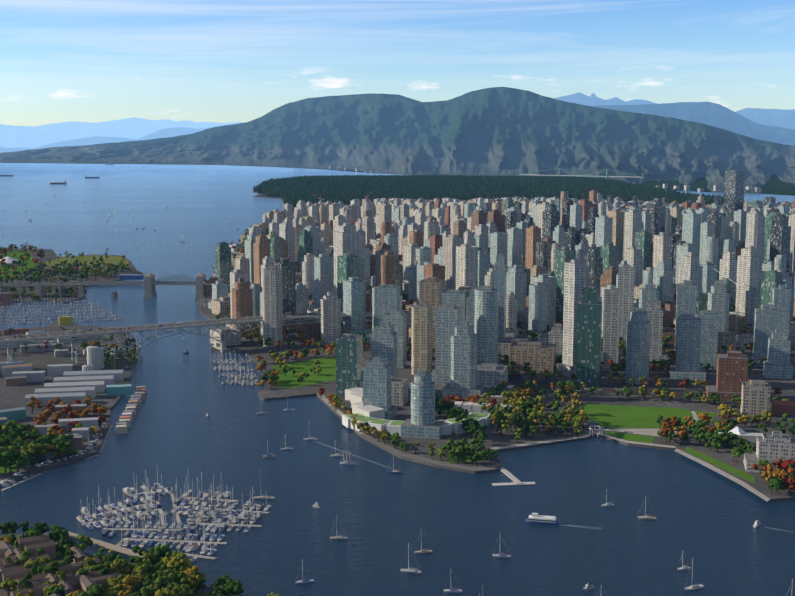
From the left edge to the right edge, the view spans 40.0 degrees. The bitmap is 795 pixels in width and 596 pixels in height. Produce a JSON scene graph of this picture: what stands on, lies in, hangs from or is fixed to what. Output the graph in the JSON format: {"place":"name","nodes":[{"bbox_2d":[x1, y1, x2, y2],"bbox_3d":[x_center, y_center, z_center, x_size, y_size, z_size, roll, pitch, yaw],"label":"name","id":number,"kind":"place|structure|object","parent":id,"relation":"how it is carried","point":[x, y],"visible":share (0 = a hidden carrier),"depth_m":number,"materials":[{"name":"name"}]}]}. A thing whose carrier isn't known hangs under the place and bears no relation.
{"place":"outdoors","nodes":[
{"label":"outdoors","id":0,"kind":"place"},
{"bbox_2d":[0,322,140,486],"bbox_3d":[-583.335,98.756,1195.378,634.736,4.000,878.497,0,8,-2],"label":"ground","id":1,"kind":"structure","parent":0,"point":[13,396],"depth_m":1190.21,"materials":[{"name":"grey concrete"}]},
{"bbox_2d":[0,456,25,474],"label":"lawn","id":2,"kind":"structure","parent":1,"relation":"on","point":[13,468],"depth_m":889.88,"materials":[{"name":"green plant"}]},
{"bbox_2d":[0,248,142,303],"bbox_3d":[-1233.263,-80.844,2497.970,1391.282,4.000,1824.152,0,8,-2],"label":"ground","id":3,"kind":"structure","parent":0,"point":[50,253],"depth_m":2162.42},
{"bbox_2d":[0,251,36,279],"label":"grass lawn","id":4,"kind":"structure","parent":3,"relation":"on","point":[30,263],"depth_m":2438.57,"materials":[{"name":"green plant"}]},
{"bbox_2d":[44,255,128,266],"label":"grass field","id":5,"kind":"structure","parent":3,"relation":"on","point":[115,260],"depth_m":2524.72,"materials":[{"name":"green plant"}]},
{"bbox_2d":[0,126,218,152],"bbox_3d":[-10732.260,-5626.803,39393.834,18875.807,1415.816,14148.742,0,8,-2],"label":"mountains","id":6,"kind":"structure","parent":0,"point":[170,132],"depth_m":40685.41,"materials":[{"name":"blue stone"}]},
{"bbox_2d":[0,533,231,595],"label":"trees","id":7,"kind":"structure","parent":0,"point":[206,590],"depth_m":646.54,"materials":[{"name":"green plant"}]},
{"bbox_2d":[56,551,103,563],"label":"lawn","id":8,"kind":"structure","parent":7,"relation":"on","point":[58,554],"depth_m":700.23,"materials":[{"name":"green plant"}]},
{"bbox_2d":[195,594,215,595],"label":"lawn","id":9,"kind":"structure","parent":7,"relation":"on","point":[204,595],"depth_m":637.74,"materials":[{"name":"green plant"}]},
{"bbox_2d":[0,117,244,147],"bbox_3d":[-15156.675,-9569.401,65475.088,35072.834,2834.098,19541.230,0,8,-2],"label":"mountains","id":10,"kind":"structure","parent":0,"point":[12,136],"depth_m":66625.89,"materials":[{"name":"blue stone"}]},
{"bbox_2d":[0,273,368,299],"bbox_3d":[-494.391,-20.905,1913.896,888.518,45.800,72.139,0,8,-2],"label":"bridge","id":11,"kind":"structure","parent":0,"point":[150,289],"depth_m":1903.96,"materials":[{"name":"grey concrete"}]},
{"bbox_2d":[15,282,249,284],"bbox_3d":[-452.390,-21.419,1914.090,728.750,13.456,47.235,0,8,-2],"label":"burrard bridge cars","id":12,"kind":"object","parent":11,"relation":"on","point":[71,282],"visible":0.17,"depth_m":1914.05,"materials":[{"name":"metal"}]},
{"bbox_2d":[0,311,410,359],"bbox_3d":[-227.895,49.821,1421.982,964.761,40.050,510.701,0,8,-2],"label":"bridge","id":13,"kind":"structure","parent":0,"point":[220,345],"depth_m":1371.36,"materials":[{"name":"grey concrete"}]},
{"bbox_2d":[13,312,410,337],"bbox_3d":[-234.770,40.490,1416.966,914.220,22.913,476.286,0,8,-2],"label":"granville bridge cars","id":14,"kind":"object","parent":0,"point":[19,335],"visible":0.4,"depth_m":1373.86,"materials":[{"name":"metal"}]},
{"bbox_2d":[0,163,794,595],"bbox_3d":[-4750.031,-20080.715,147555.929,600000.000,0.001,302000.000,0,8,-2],"label":"water","id":15,"kind":"structure","parent":0,"point":[468,525],"depth_m":858.58,"materials":[{"name":"blue liquid"}]},
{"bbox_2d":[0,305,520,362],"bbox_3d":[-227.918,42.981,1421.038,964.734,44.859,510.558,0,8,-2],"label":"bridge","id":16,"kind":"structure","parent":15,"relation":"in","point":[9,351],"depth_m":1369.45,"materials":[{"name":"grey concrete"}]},
{"bbox_2d":[0,300,535,559],"bbox_3d":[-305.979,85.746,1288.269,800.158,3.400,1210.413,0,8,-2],"label":"docks","id":17,"kind":"object","parent":15,"relation":"on","point":[507,473],"visible":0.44,"depth_m":784.29,"materials":[{"name":"concrete"}]},
{"bbox_2d":[0,164,722,196],"bbox_3d":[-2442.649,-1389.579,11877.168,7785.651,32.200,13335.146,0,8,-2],"label":"cargo ships","id":18,"kind":"object","parent":15,"relation":"on","point":[65,180],"visible":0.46,"depth_m":9272.72,"materials":[{"name":"black metal"}]},
{"bbox_2d":[0,190,793,595],"bbox_3d":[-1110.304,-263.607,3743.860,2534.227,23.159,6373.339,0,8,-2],"label":"boats","id":19,"kind":"object","parent":15,"relation":"on","point":[196,512],"visible":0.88,"depth_m":784.24,"materials":[{"name":"white plastic"}]},
{"bbox_2d":[180,356,793,532],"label":"boat wakes","id":20,"kind":"object","parent":15,"relation":"on","point":[587,527],"visible":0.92,"depth_m":895.71,"materials":[{"name":"white liquid"}]},
{"bbox_2d":[313,168,747,334],"bbox_3d":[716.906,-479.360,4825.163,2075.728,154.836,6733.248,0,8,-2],"label":"cranes and lions gate","id":21,"kind":"object","parent":15,"relation":"on","point":[606,176],"visible":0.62,"depth_m":7554.84,"materials":[{"name":"metal"}]},
{"bbox_2d":[0,87,794,193],"bbox_3d":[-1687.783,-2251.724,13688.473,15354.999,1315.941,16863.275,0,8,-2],"label":"mountains","id":22,"kind":"structure","parent":0,"point":[499,131],"depth_m":13892.28,"materials":[{"name":"green plant"}]},
{"bbox_2d":[0,0,794,125],"label":"sky","id":23,"kind":"structure","parent":0,"point":[93,61],"materials":[{"name":"blue"}]},
{"bbox_2d":[195,170,794,472],"bbox_3d":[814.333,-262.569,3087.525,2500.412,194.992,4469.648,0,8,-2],"label":"buildings","id":24,"kind":"structure","parent":0,"point":[463,348],"depth_m":1544.07,"materials":[{"name":"grey concrete"}]},
{"bbox_2d":[197,194,794,501],"bbox_3d":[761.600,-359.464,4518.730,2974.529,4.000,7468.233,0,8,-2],"label":"city ground","id":25,"kind":"structure","parent":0,"point":[253,349],"depth_m":1115.89,"materials":[{"name":"grey concrete"}]},
{"bbox_2d":[211,255,242,276],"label":"beach sunset","id":26,"kind":"object","parent":25,"relation":"on","point":[233,260],"visible":0.27,"depth_m":2480.99,"materials":[{"name":"beige concrete"}]},
{"bbox_2d":[231,234,244,254],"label":"beach sunset","id":27,"kind":"object","parent":25,"relation":"on","point":[241,239],"visible":0.33,"depth_m":3033.97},
{"bbox_2d":[272,357,335,388],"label":"lawn","id":28,"kind":"structure","parent":25,"relation":"on","point":[327,373],"depth_m":1269.19,"materials":[{"name":"green plant"}]},
{"bbox_2d":[316,393,363,433],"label":"seawall","id":29,"kind":"object","parent":25,"relation":"on","point":[327,401],"visible":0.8,"depth_m":1100.51,"materials":[{"name":"grey concrete"}]},
{"bbox_2d":[0,247,794,595],"bbox_3d":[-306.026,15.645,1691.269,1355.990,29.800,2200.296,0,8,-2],"label":"buildings","id":30,"kind":"structure","parent":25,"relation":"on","point":[68,385],"depth_m":1063.72,"materials":[{"name":"white concrete"}]},
{"bbox_2d":[0,244,794,595],"bbox_3d":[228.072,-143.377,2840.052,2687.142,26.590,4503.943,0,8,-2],"label":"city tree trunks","id":31,"kind":"object","parent":25,"relation":"on","point":[366,430],"visible":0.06,"depth_m":1045.94,"materials":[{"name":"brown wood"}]},
{"bbox_2d":[0,204,794,595],"bbox_3d":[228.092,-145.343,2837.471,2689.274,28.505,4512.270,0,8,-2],"label":"city trees","id":32,"kind":"object","parent":31,"relation":"on","point":[156,572],"visible":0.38,"depth_m":983.11,"materials":[{"name":"green plant"}]},
{"bbox_2d":[360,433,494,470],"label":"seawall","id":33,"kind":"object","parent":25,"relation":"on","point":[424,459],"visible":0.89,"depth_m":912.64,"materials":[{"name":"grey concrete"}]},
{"bbox_2d":[447,454,485,462],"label":"lawn","id":34,"kind":"structure","parent":33,"relation":"on","point":[455,459],"depth_m":915.53,"materials":[{"name":"green plant"}]},
{"bbox_2d":[210,191,794,415],"bbox_3d":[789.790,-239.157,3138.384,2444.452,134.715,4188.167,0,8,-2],"label":"high-rise buildings","id":35,"kind":"structure","parent":25,"relation":"on","point":[538,356],"depth_m":1710.72,"materials":[{"name":"concrete"}]},
{"bbox_2d":[215,198,794,396],"bbox_3d":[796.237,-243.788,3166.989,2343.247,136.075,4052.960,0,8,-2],"label":"high-rise buildings","id":36,"kind":"structure","parent":25,"relation":"on","point":[349,360],"depth_m":1534.60,"materials":[{"name":"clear glass"}]},
{"bbox_2d":[501,362,523,379],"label":"davie road","id":37,"kind":"structure","parent":25,"relation":"on","point":[519,377],"depth_m":1241.72,"materials":[{"name":"grey asphalt"}]},
{"bbox_2d":[490,432,675,449],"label":"seawall","id":38,"kind":"object","parent":25,"relation":"on","point":[553,440],"visible":0.88,"depth_m":968.17,"materials":[{"name":"grey concrete"}]},
{"bbox_2d":[605,430,654,442],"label":"lawn","id":39,"kind":"structure","parent":25,"relation":"on","point":[636,438],"depth_m":984.93,"materials":[{"name":"green plant"}]},
{"bbox_2d":[581,404,692,427],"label":"lawn","id":40,"kind":"structure","parent":25,"relation":"on","point":[613,416],"depth_m":1069.70,"materials":[{"name":"green plant"}]},
{"bbox_2d":[508,380,781,403],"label":"road","id":41,"kind":"structure","parent":25,"relation":"on","point":[607,389],"depth_m":1180.20,"materials":[{"name":"grey asphalt"}]},
{"bbox_2d":[511,381,772,399],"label":"cars","id":42,"kind":"object","parent":41,"relation":"on","point":[597,389],"visible":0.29,"depth_m":1179.46,"materials":[{"name":"metal"}]},
{"bbox_2d":[603,428,690,436],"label":"paved plaza","id":43,"kind":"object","parent":25,"relation":"on","point":[651,432],"visible":0.62,"depth_m":1005.64,"materials":[{"name":"beige concrete"}]},
{"bbox_2d":[695,411,715,421],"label":"lawn","id":44,"kind":"structure","parent":25,"relation":"on","point":[712,414],"depth_m":1069.70,"materials":[{"name":"green plant"}]},
{"bbox_2d":[691,411,701,427],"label":"footpath","id":45,"kind":"structure","parent":44,"relation":"on","point":[695,417],"depth_m":1061.68,"materials":[{"name":"beige concrete"}]},
{"bbox_2d":[684,447,754,482],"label":"lawn","id":46,"kind":"structure","parent":25,"relation":"on","point":[737,472],"depth_m":898.27,"materials":[{"name":"green plant"}]},
{"bbox_2d":[675,448,769,500],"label":"seawall","id":47,"kind":"object","parent":25,"relation":"on","point":[738,481],"visible":1,"depth_m":873.49,"materials":[{"name":"grey concrete"}]},
{"bbox_2d":[337,170,794,195],"bbox_3d":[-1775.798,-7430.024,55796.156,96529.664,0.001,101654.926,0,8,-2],"label":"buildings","id":48,"kind":"structure","parent":0,"point":[775,185],"depth_m":7524.32,"materials":[{"name":"grey concrete"}]},
{"bbox_2d":[329,166,760,191],"bbox_3d":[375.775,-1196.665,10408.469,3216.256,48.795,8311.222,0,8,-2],"label":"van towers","id":49,"kind":"structure","parent":48,"relation":"on","point":[715,187],"depth_m":6599.15,"materials":[{"name":"concrete"}]},
{"bbox_2d":[554,92,794,129],"bbox_3d":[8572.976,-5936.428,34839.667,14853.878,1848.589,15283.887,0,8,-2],"label":"mountains","id":50,"kind":"structure","parent":0,"point":[782,118],"depth_m":35302.66,"materials":[{"name":"blue stone"}]},
{"bbox_2d":[592,102,794,145],"bbox_3d":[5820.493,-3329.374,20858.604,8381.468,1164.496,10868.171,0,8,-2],"label":"mountains","id":51,"kind":"structure","parent":0,"point":[716,115],"depth_m":21226.70,"materials":[{"name":"blue stone"}]},
{"bbox_3d":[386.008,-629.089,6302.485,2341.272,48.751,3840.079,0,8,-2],"label":"stanley park ground","id":52,"kind":"structure","parent":0,"visible":0},
{"bbox_2d":[253,174,723,212],"bbox_3d":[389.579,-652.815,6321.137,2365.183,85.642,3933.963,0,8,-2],"label":"forest","id":53,"kind":"object","parent":52,"relation":"on","point":[347,189],"visible":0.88,"depth_m":5802.72,"materials":[{"name":"green plant"}]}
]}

